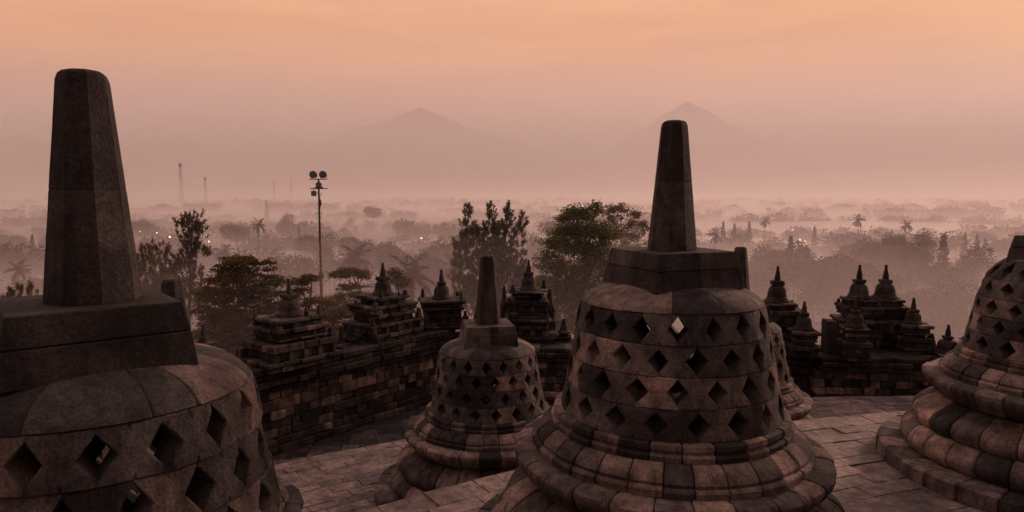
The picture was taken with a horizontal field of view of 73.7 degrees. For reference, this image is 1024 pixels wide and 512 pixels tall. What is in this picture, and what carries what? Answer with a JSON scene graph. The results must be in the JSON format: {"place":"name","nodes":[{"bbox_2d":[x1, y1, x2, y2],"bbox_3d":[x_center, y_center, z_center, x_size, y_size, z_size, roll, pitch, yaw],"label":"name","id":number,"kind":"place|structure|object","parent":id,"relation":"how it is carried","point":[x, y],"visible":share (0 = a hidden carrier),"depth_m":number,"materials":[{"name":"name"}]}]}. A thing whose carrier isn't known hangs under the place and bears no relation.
{"place":"outdoors","nodes":[
{"label":"outdoors","id":0,"kind":"place"},
{"bbox_2d":[126,107,653,197],"bbox_3d":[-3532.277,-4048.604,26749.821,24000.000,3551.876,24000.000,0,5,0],"label":"mountain","id":1,"kind":"structure","parent":0,"point":[420,152],"depth_m":19580.01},
{"bbox_2d":[272,403,553,464],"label":"gallery pavement","id":2,"kind":"structure","parent":0,"point":[390,429],"depth_m":15.56,"materials":[{"name":"stone"}]},
{"bbox_2d":[246,329,459,455],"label":"balustrade wall","id":3,"kind":"structure","parent":2,"relation":"on","point":[358,385],"depth_m":16.12,"materials":[{"name":"stone"}]},
{"bbox_2d":[194,325,215,345],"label":"stupa finial","id":4,"kind":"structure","parent":3,"relation":"on","point":[203,338],"depth_m":13.14,"materials":[{"name":"stone"}]},
{"bbox_2d":[239,279,343,374],"bbox_3d":[-4.928,1.448,15.177,1.365,1.900,1.961,4,6,39],"label":"niche shrine","id":5,"kind":"object","parent":3,"relation":"on","point":[290,334],"visible":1,"depth_m":14.84,"materials":[{"name":"stone"}]},
{"bbox_2d":[336,327,350,345],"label":"stupa finial","id":6,"kind":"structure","parent":3,"relation":"on","point":[341,340],"depth_m":16.58,"materials":[{"name":"stone"}]},
{"bbox_2d":[344,325,360,344],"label":"stupa finial","id":7,"kind":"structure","parent":3,"relation":"on","point":[350,337],"depth_m":16.76,"materials":[{"name":"stone"}]},
{"bbox_2d":[341,263,423,343],"bbox_3d":[-3.304,1.132,17.573,1.341,1.931,1.768,4,6,39],"label":"niche shrine","id":8,"kind":"object","parent":3,"relation":"on","point":[382,312],"visible":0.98,"depth_m":17.22,"materials":[{"name":"stone"}]},
{"bbox_2d":[423,313,435,330],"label":"stupa finial","id":9,"kind":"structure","parent":3,"relation":"on","point":[429,326],"depth_m":18.45,"materials":[{"name":"stone"}]},
{"bbox_2d":[415,269,468,329],"bbox_3d":[-1.969,1.182,19.067,1.491,1.627,1.196,-1,5,-11],"label":"niche shrine","id":10,"kind":"object","parent":3,"relation":"on","point":[442,307],"visible":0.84,"depth_m":18.69,"materials":[{"name":"stone"}]},
{"bbox_2d":[478,338,939,404],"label":"balustrade wall","id":11,"kind":"structure","parent":2,"relation":"on","point":[887,373],"depth_m":17.20,"materials":[{"name":"stone"}]},
{"bbox_2d":[500,259,568,343],"bbox_3d":[0.798,1.290,19.139,2.348,2.395,1.328,1,5,7],"label":"niche shrine","id":12,"kind":"object","parent":11,"relation":"on","point":[528,308],"visible":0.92,"depth_m":18.73,"materials":[{"name":"stone"}]},
{"bbox_2d":[556,318,571,341],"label":"stupa","id":13,"kind":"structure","parent":12,"relation":"on","point":[563,333],"depth_m":18.93,"materials":[{"name":"stone"}]},
{"bbox_2d":[762,266,801,351],"bbox_3d":[7.012,1.356,18.096,1.292,2.194,1.259,1,5,7],"label":"niche shrine","id":14,"kind":"object","parent":11,"relation":"on","point":[784,310],"visible":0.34,"depth_m":17.68,"materials":[{"name":"stone"}]},
{"bbox_2d":[785,301,822,358],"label":"niche shrine","id":15,"kind":"object","parent":11,"relation":"on","point":[804,334],"visible":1,"depth_m":17.02,"materials":[{"name":"stone"}]},
{"bbox_2d":[821,318,841,354],"bbox_3d":[8.303,2.067,17.529,0.570,0.865,0.400,0,5,6],"label":"antefix stone","id":16,"kind":"object","parent":11,"relation":"on","point":[830,330],"visible":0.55,"depth_m":17.36,"materials":[{"name":"stone"}]},
{"bbox_2d":[835,298,873,361],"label":"stupa","id":17,"kind":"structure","parent":11,"relation":"on","point":[854,344],"depth_m":16.62,"materials":[{"name":"stone"}]},
{"bbox_2d":[830,265,886,349],"bbox_3d":[9.216,1.335,18.184,1.132,2.220,1.117,1,5,7],"label":"niche shrine","id":18,"kind":"object","parent":11,"relation":"on","point":[858,290],"visible":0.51,"depth_m":17.86,"materials":[{"name":"stone"}]},
{"bbox_2d":[871,265,908,349],"bbox_3d":[9.928,1.335,18.188,1.040,2.220,1.076,1,5,7],"label":"niche shrine","id":19,"kind":"object","parent":11,"relation":"on","point":[893,313],"visible":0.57,"depth_m":17.83,"materials":[{"name":"stone"}]},
{"bbox_2d":[894,298,934,354],"bbox_3d":[10.389,1.787,17.610,0.852,1.416,0.773,1,5,7],"label":"niche shrine","id":20,"kind":"object","parent":11,"relation":"on","point":[914,329],"visible":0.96,"depth_m":17.38,"materials":[{"name":"stone"}]},
{"bbox_2d":[925,333,936,354],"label":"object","id":21,"kind":"structure","parent":11,"relation":"on","point":[933,346],"depth_m":17.36,"materials":[{"name":"stone"}]},
{"bbox_2d":[933,325,956,356],"bbox_3d":[10.951,2.128,17.152,0.653,0.818,0.662,1,5,7],"label":"wall finial","id":22,"kind":"object","parent":11,"relation":"on","point":[946,343],"visible":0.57,"depth_m":17.05,"materials":[{"name":"stone"}]},
{"bbox_2d":[0,197,1023,342],"bbox_3d":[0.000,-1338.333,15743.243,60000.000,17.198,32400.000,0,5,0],"label":"ground","id":23,"kind":"structure","parent":0,"point":[429,214],"depth_m":1244.39,"materials":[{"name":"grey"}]},
{"bbox_2d":[3,259,32,296],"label":"palm tree","id":24,"kind":"object","parent":23,"relation":"on","point":[18,269],"visible":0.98,"depth_m":190.28,"materials":[{"name":"green plant"}]},
{"bbox_2d":[7,218,28,232],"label":"valley tree","id":25,"kind":"object","parent":23,"relation":"on","point":[19,223],"visible":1,"depth_m":691.14,"materials":[{"name":"green plant"}]},
{"bbox_2d":[0,280,38,297],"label":"tree","id":26,"kind":"object","parent":23,"relation":"on","point":[10,292],"visible":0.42,"depth_m":66.24,"materials":[{"name":"green plant"}]},
{"bbox_2d":[131,219,158,237],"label":"valley tree","id":27,"kind":"object","parent":23,"relation":"on","point":[145,227],"visible":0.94,"depth_m":475.86,"materials":[{"name":"green plant"}]},
{"bbox_2d":[136,237,192,306],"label":"pine tree","id":28,"kind":"object","parent":23,"relation":"on","point":[152,273],"visible":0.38,"depth_m":74.79,"materials":[{"name":"green plant"}]},
{"bbox_2d":[163,209,213,330],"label":"tree","id":29,"kind":"object","parent":23,"relation":"on","point":[190,283],"visible":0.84,"depth_m":72.05,"materials":[{"name":"green plant"}]},
{"bbox_2d":[214,244,233,260],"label":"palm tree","id":30,"kind":"object","parent":23,"relation":"on","point":[224,252],"visible":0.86,"depth_m":240.78,"materials":[{"name":"green plant"}]},
{"bbox_2d":[218,222,251,247],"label":"valley tree","id":31,"kind":"object","parent":23,"relation":"on","point":[234,230],"visible":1,"depth_m":416.35,"materials":[{"name":"green plant"}]},
{"bbox_2d":[186,251,302,355],"bbox_3d":[-24.480,9.514,62.481,13.228,20.146,7.066,0,5,0],"label":"broadleaf tree","id":32,"kind":"object","parent":23,"relation":"on","point":[223,327],"visible":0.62,"depth_m":61.56,"materials":[{"name":"green plant"}]},
{"bbox_2d":[249,218,265,258],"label":"palm tree","id":33,"kind":"object","parent":23,"relation":"on","point":[258,225],"visible":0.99,"depth_m":300.40,"materials":[{"name":"green plant"}]},
{"bbox_2d":[269,256,290,289],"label":"palm tree","id":34,"kind":"object","parent":23,"relation":"on","point":[281,267],"visible":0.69,"depth_m":190.50,"materials":[{"name":"green plant"}]},
{"bbox_2d":[274,213,294,237],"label":"valley tree","id":35,"kind":"object","parent":23,"relation":"on","point":[283,228],"visible":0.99,"depth_m":515.68,"materials":[{"name":"green plant"}]},
{"bbox_2d":[273,253,326,292],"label":"valley tree","id":36,"kind":"object","parent":23,"relation":"on","point":[304,266],"visible":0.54,"depth_m":211.81,"materials":[{"name":"green plant"}]},
{"bbox_2d":[291,238,311,258],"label":"valley tree","id":37,"kind":"object","parent":23,"relation":"on","point":[297,252],"visible":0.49,"depth_m":360.38,"materials":[{"name":"green plant"}]},
{"bbox_2d":[273,274,341,336],"bbox_3d":[-18.395,10.262,60.647,8.656,17.638,6.014,0,5,0],"label":"broadleaf tree","id":38,"kind":"object","parent":23,"relation":"on","point":[304,280],"visible":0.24,"depth_m":60.12,"materials":[{"name":"green plant"}]},
{"bbox_2d":[293,232,338,262],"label":"valley tree","id":39,"kind":"object","parent":23,"relation":"on","point":[303,245],"visible":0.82,"depth_m":326.38,"materials":[{"name":"green plant"}]},
{"bbox_2d":[309,171,327,308],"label":"floodlight mast","id":40,"kind":"object","parent":23,"relation":"on","point":[313,174],"visible":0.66,"depth_m":77.72,"materials":[{"name":"metal"}]},
{"bbox_2d":[312,243,351,292],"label":"valley tree","id":41,"kind":"object","parent":23,"relation":"on","point":[326,263],"visible":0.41,"depth_m":260.13,"materials":[{"name":"green plant"}]},
{"bbox_2d":[322,299,360,336],"bbox_3d":[-14.072,11.134,59.141,6.491,15.259,4.917,-1,5,-10],"label":"shrub","id":42,"kind":"object","parent":23,"relation":"on","point":[339,312],"visible":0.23,"depth_m":57.99,"materials":[{"name":"green plant"}]},
{"bbox_2d":[336,236,375,257],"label":"valley tree","id":43,"kind":"object","parent":23,"relation":"on","point":[347,242],"visible":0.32,"depth_m":320.63,"materials":[{"name":"green plant"}]},
{"bbox_2d":[339,243,373,291],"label":"palm tree","id":44,"kind":"object","parent":23,"relation":"on","point":[354,258],"visible":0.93,"depth_m":123.54,"materials":[{"name":"green plant"}]},
{"bbox_2d":[321,266,415,302],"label":"broadleaf tree","id":45,"kind":"object","parent":23,"relation":"on","point":[398,280],"visible":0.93,"depth_m":66.10,"materials":[{"name":"green plant"}]},
{"bbox_2d":[363,206,381,228],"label":"valley tree","id":46,"kind":"object","parent":23,"relation":"on","point":[372,212],"visible":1,"depth_m":695.67,"materials":[{"name":"green plant"}]},
{"bbox_2d":[349,238,405,275],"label":"valley tree","id":47,"kind":"object","parent":23,"relation":"on","point":[376,253],"visible":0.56,"depth_m":259.84,"materials":[{"name":"green plant"}]},
{"bbox_2d":[372,249,410,290],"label":"valley tree","id":48,"kind":"object","parent":23,"relation":"on","point":[387,260],"visible":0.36,"depth_m":225.52,"materials":[{"name":"green plant"}]},
{"bbox_2d":[387,252,436,300],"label":"palm tree","id":49,"kind":"object","parent":23,"relation":"on","point":[415,272],"visible":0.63,"depth_m":91.02,"materials":[{"name":"green plant"}]},
{"bbox_2d":[407,253,461,297],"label":"valley tree","id":50,"kind":"object","parent":23,"relation":"on","point":[432,273],"visible":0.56,"depth_m":200.89,"materials":[{"name":"green plant"}]},
{"bbox_2d":[415,237,462,267],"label":"valley tree","id":51,"kind":"object","parent":23,"relation":"on","point":[443,248],"visible":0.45,"depth_m":268.35,"materials":[{"name":"green plant"}]},
{"bbox_2d":[436,253,463,295],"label":"palm tree","id":52,"kind":"object","parent":23,"relation":"on","point":[447,270],"visible":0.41,"depth_m":141.03,"materials":[{"name":"green plant"}]},
{"bbox_2d":[449,234,485,273],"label":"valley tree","id":53,"kind":"object","parent":23,"relation":"on","point":[456,238],"visible":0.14,"depth_m":335.25,"materials":[{"name":"green plant"}]},
{"bbox_2d":[446,200,529,316],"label":"tree","id":54,"kind":"object","parent":23,"relation":"on","point":[505,257],"visible":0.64,"depth_m":77.67,"materials":[{"name":"green plant"}]},
{"bbox_2d":[0,275,984,311],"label":"forest","id":55,"kind":"object","parent":23,"relation":"on","point":[365,289],"visible":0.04,"depth_m":222.74,"materials":[{"name":"green plant"}]},
{"bbox_2d":[0,241,998,284],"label":"forest","id":56,"kind":"object","parent":23,"relation":"on","point":[8,253],"visible":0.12,"depth_m":297.27,"materials":[{"name":"green plant"}]},
{"bbox_2d":[0,200,1023,222],"bbox_3d":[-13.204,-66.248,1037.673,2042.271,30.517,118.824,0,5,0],"label":"forest","id":57,"kind":"object","parent":23,"relation":"on","point":[950,212],"visible":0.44,"depth_m":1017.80,"materials":[{"name":"green plant"}]},
{"bbox_2d":[0,230,1023,259],"bbox_3d":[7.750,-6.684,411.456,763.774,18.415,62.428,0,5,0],"label":"forest","id":58,"kind":"object","parent":23,"relation":"on","point":[1001,247],"visible":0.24,"depth_m":403.59,"materials":[{"name":"green plant"}]},
{"bbox_2d":[0,218,1023,242],"bbox_3d":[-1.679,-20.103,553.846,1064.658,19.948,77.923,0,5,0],"label":"forest","id":59,"kind":"object","parent":23,"relation":"on","point":[408,228],"visible":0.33,"depth_m":544.69,"materials":[{"name":"green plant"}]},
{"bbox_2d":[0,212,1023,231],"bbox_3d":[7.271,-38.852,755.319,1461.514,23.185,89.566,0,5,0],"label":"forest","id":60,"kind":"object","parent":23,"relation":"on","point":[780,222],"visible":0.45,"depth_m":738.00,"materials":[{"name":"green plant"}]},
{"bbox_2d":[0,198,1023,209],"bbox_3d":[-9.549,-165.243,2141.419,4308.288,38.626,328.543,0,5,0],"label":"forest","id":61,"kind":"object","parent":23,"relation":"on","point":[251,204],"visible":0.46,"depth_m":2091.89,"materials":[{"name":"green plant"}]},
{"bbox_2d":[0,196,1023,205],"bbox_3d":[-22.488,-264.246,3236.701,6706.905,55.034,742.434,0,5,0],"label":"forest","id":62,"kind":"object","parent":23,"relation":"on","point":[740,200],"visible":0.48,"depth_m":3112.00,"materials":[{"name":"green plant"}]},
{"bbox_2d":[520,232,545,264],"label":"valley tree","id":63,"kind":"object","parent":23,"relation":"on","point":[532,250],"visible":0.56,"depth_m":331.15,"materials":[{"name":"green plant"}]},
{"bbox_2d":[537,221,569,235],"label":"valley tree","id":64,"kind":"object","parent":23,"relation":"on","point":[548,224],"visible":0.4,"depth_m":427.85,"materials":[{"name":"green plant"}]},
{"bbox_2d":[531,198,624,336],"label":"broadleaf tree","id":65,"kind":"object","parent":23,"relation":"on","point":[587,250],"visible":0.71,"depth_m":69.48,"materials":[{"name":"green plant"}]},
{"bbox_2d":[599,202,649,247],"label":"broadleaf tree","id":66,"kind":"object","parent":23,"relation":"on","point":[614,209],"visible":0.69,"depth_m":91.73,"materials":[{"name":"green plant"}]},
{"bbox_2d":[706,227,725,248],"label":"palm tree","id":67,"kind":"object","parent":23,"relation":"on","point":[715,237],"visible":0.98,"depth_m":299.19,"materials":[{"name":"green plant"}]},
{"bbox_2d":[748,256,783,278],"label":"valley tree","id":68,"kind":"object","parent":23,"relation":"on","point":[752,266],"visible":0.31,"depth_m":233.25,"materials":[{"name":"green plant"}]},
{"bbox_2d":[748,268,793,300],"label":"valley tree","id":69,"kind":"object","parent":23,"relation":"on","point":[759,286],"visible":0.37,"depth_m":188.27,"materials":[{"name":"green plant"}]},
{"bbox_2d":[748,244,799,274],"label":"valley tree","id":70,"kind":"object","parent":23,"relation":"on","point":[778,256],"visible":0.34,"depth_m":242.02,"materials":[{"name":"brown plant"}]},
{"bbox_2d":[765,263,796,288],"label":"palm tree","id":71,"kind":"object","parent":23,"relation":"on","point":[783,273],"visible":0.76,"depth_m":171.23,"materials":[{"name":"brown plant"}]},
{"bbox_2d":[784,234,796,290],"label":"cypress tree","id":72,"kind":"object","parent":23,"relation":"on","point":[790,248],"visible":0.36,"depth_m":230.44,"materials":[{"name":"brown plant"}]},
{"bbox_2d":[768,239,816,292],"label":"valley tree","id":73,"kind":"object","parent":23,"relation":"on","point":[805,252],"visible":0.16,"depth_m":230.91,"materials":[{"name":"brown plant"}]},
{"bbox_2d":[767,254,856,311],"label":"valley tree","id":74,"kind":"object","parent":23,"relation":"on","point":[810,271],"visible":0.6,"depth_m":187.19,"materials":[{"name":"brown plant"}]},
{"bbox_2d":[798,283,827,327],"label":"palm tree","id":75,"kind":"object","parent":23,"relation":"on","point":[812,294],"visible":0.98,"depth_m":149.91,"materials":[{"name":"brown plant"}]},
{"bbox_2d":[810,226,817,259],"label":"cypress tree","id":76,"kind":"object","parent":23,"relation":"on","point":[814,238],"visible":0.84,"depth_m":400.17,"materials":[{"name":"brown plant"}]},
{"bbox_2d":[790,273,851,318],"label":"valley tree","id":77,"kind":"object","parent":23,"relation":"on","point":[832,292],"visible":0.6,"depth_m":167.11,"materials":[{"name":"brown plant"}]},
{"bbox_2d":[797,253,857,279],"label":"valley tree","id":78,"kind":"object","parent":23,"relation":"on","point":[848,261],"visible":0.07,"depth_m":212.46,"materials":[{"name":"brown plant"}]},
{"bbox_2d":[810,255,883,295],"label":"valley tree","id":79,"kind":"object","parent":23,"relation":"on","point":[867,268],"visible":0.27,"depth_m":185.24,"materials":[{"name":"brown plant"}]},
{"bbox_2d":[836,237,878,261],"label":"valley tree","id":80,"kind":"object","parent":23,"relation":"on","point":[846,251],"visible":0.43,"depth_m":298.77,"materials":[{"name":"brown plant"}]},
{"bbox_2d":[850,214,865,239],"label":"palm tree","id":81,"kind":"object","parent":23,"relation":"on","point":[857,219],"visible":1,"depth_m":360.05,"materials":[{"name":"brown plant"}]},
{"bbox_2d":[846,272,910,295],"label":"valley tree","id":82,"kind":"object","parent":23,"relation":"on","point":[872,286],"visible":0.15,"depth_m":176.52,"materials":[{"name":"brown plant"}]},
{"bbox_2d":[871,229,904,249],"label":"valley tree","id":83,"kind":"object","parent":23,"relation":"on","point":[891,237],"visible":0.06,"depth_m":266.37,"materials":[{"name":"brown plant"}]},
{"bbox_2d":[860,235,918,257],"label":"valley tree","id":84,"kind":"object","parent":23,"relation":"on","point":[892,246],"visible":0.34,"depth_m":257.96,"materials":[{"name":"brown plant"}]},
{"bbox_2d":[880,250,916,279],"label":"valley tree","id":85,"kind":"object","parent":23,"relation":"on","point":[890,262],"visible":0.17,"depth_m":229.09,"materials":[{"name":"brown plant"}]},
{"bbox_2d":[866,243,934,271],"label":"valley tree","id":86,"kind":"object","parent":23,"relation":"on","point":[883,260],"visible":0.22,"depth_m":239.18,"materials":[{"name":"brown plant"}]},
{"bbox_2d":[899,219,913,235],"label":"palm tree","id":87,"kind":"object","parent":23,"relation":"on","point":[906,225],"visible":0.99,"depth_m":330.16,"materials":[{"name":"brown plant"}]},
{"bbox_2d":[891,241,934,286],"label":"valley tree","id":88,"kind":"object","parent":23,"relation":"on","point":[914,263],"visible":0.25,"depth_m":215.85,"materials":[{"name":"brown plant"}]},
{"bbox_2d":[901,287,934,305],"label":"valley tree","id":89,"kind":"object","parent":23,"relation":"on","point":[918,291],"visible":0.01,"depth_m":162.06,"materials":[{"name":"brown plant"}]},
{"bbox_2d":[913,234,933,250],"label":"palm tree","id":90,"kind":"object","parent":23,"relation":"on","point":[925,241],"visible":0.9,"depth_m":251.17,"materials":[{"name":"plant"}]},
{"bbox_2d":[869,283,978,321],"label":"valley tree","id":91,"kind":"object","parent":23,"relation":"on","point":[924,302],"visible":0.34,"depth_m":137.38,"materials":[{"name":"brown plant"}]},
{"bbox_2d":[911,226,939,265],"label":"valley tree","id":92,"kind":"object","parent":23,"relation":"on","point":[930,250],"visible":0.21,"depth_m":297.83,"materials":[{"name":"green plant"}]},
{"bbox_2d":[935,232,950,271],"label":"cypress tree","id":93,"kind":"object","parent":23,"relation":"on","point":[943,246],"visible":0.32,"depth_m":210.18,"materials":[{"name":"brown plant"}]},
{"bbox_2d":[922,314,968,344],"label":"valley tree","id":94,"kind":"object","parent":23,"relation":"on","point":[940,331],"visible":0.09,"depth_m":112.25,"materials":[{"name":"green plant"}]},
{"bbox_2d":[921,295,970,326],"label":"valley tree","id":95,"kind":"object","parent":23,"relation":"on","point":[944,309],"visible":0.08,"depth_m":128.86,"materials":[{"name":"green plant"}]},
{"bbox_2d":[928,308,968,334],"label":"valley tree","id":96,"kind":"object","parent":23,"relation":"on","point":[935,316],"visible":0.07,"depth_m":126.74,"materials":[{"name":"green plant"}]},
{"bbox_2d":[959,232,967,262],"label":"cypress tree","id":97,"kind":"object","parent":23,"relation":"on","point":[964,245],"visible":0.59,"depth_m":330.39,"materials":[{"name":"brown plant"}]},
{"bbox_2d":[950,240,1000,285],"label":"valley tree","id":98,"kind":"object","parent":23,"relation":"on","point":[971,264],"visible":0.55,"depth_m":226.23,"materials":[{"name":"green plant"}]},
{"bbox_2d":[969,230,997,243],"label":"valley tree","id":99,"kind":"object","parent":23,"relation":"on","point":[984,235],"visible":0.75,"depth_m":464.88,"materials":[{"name":"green plant"}]},
{"bbox_2d":[0,0,1023,196],"label":"sky","id":100,"kind":"structure","parent":0,"point":[915,96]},
{"bbox_2d":[274,396,914,511],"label":"terrace","id":101,"kind":"structure","parent":0,"point":[344,481],"depth_m":12.03,"materials":[{"name":"grey stone"}]},
{"bbox_2d":[98,278,303,511],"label":"stupa","id":102,"kind":"object","parent":101,"relation":"on","point":[291,497],"visible":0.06,"depth_m":7.96,"materials":[{"name":"stone"}]},
{"bbox_2d":[374,255,548,506],"bbox_3d":[-0.389,1.902,10.909,3.617,3.840,3.631,-1,5,-10],"label":"stupa","id":103,"kind":"object","parent":101,"relation":"on","point":[463,427],"visible":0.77,"depth_m":10.22,"materials":[{"name":"stone"}]},
{"bbox_2d":[693,246,813,420],"bbox_3d":[4.226,1.740,12.764,3.630,3.839,3.622,-3,6,-28],"label":"stupa","id":104,"kind":"object","parent":101,"relation":"on","point":[797,403],"visible":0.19,"depth_m":12.17,"materials":[{"name":"stone"}]},
{"bbox_2d":[360,411,1023,511],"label":"terrace","id":105,"kind":"structure","parent":0,"point":[869,478],"depth_m":7.57,"materials":[{"name":"grey stone"}]},
{"bbox_2d":[0,68,282,511],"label":"stupa","id":106,"kind":"object","parent":105,"relation":"on","point":[100,349],"visible":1,"depth_m":3.03,"materials":[{"name":"grey stone"}]},
{"bbox_2d":[476,120,844,511],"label":"stupa","id":107,"kind":"object","parent":105,"relation":"on","point":[640,416],"visible":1,"depth_m":5.17,"materials":[{"name":"stone"}]},
{"bbox_2d":[876,235,1023,511],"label":"stupa","id":108,"kind":"object","parent":105,"relation":"on","point":[962,417],"visible":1,"depth_m":7.60,"materials":[{"name":"stone"}]},
{"bbox_2d":[580,101,957,197],"bbox_3d":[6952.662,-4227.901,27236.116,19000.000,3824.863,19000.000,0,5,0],"label":"mountain","id":109,"kind":"structure","parent":0,"point":[727,160],"depth_m":23025.90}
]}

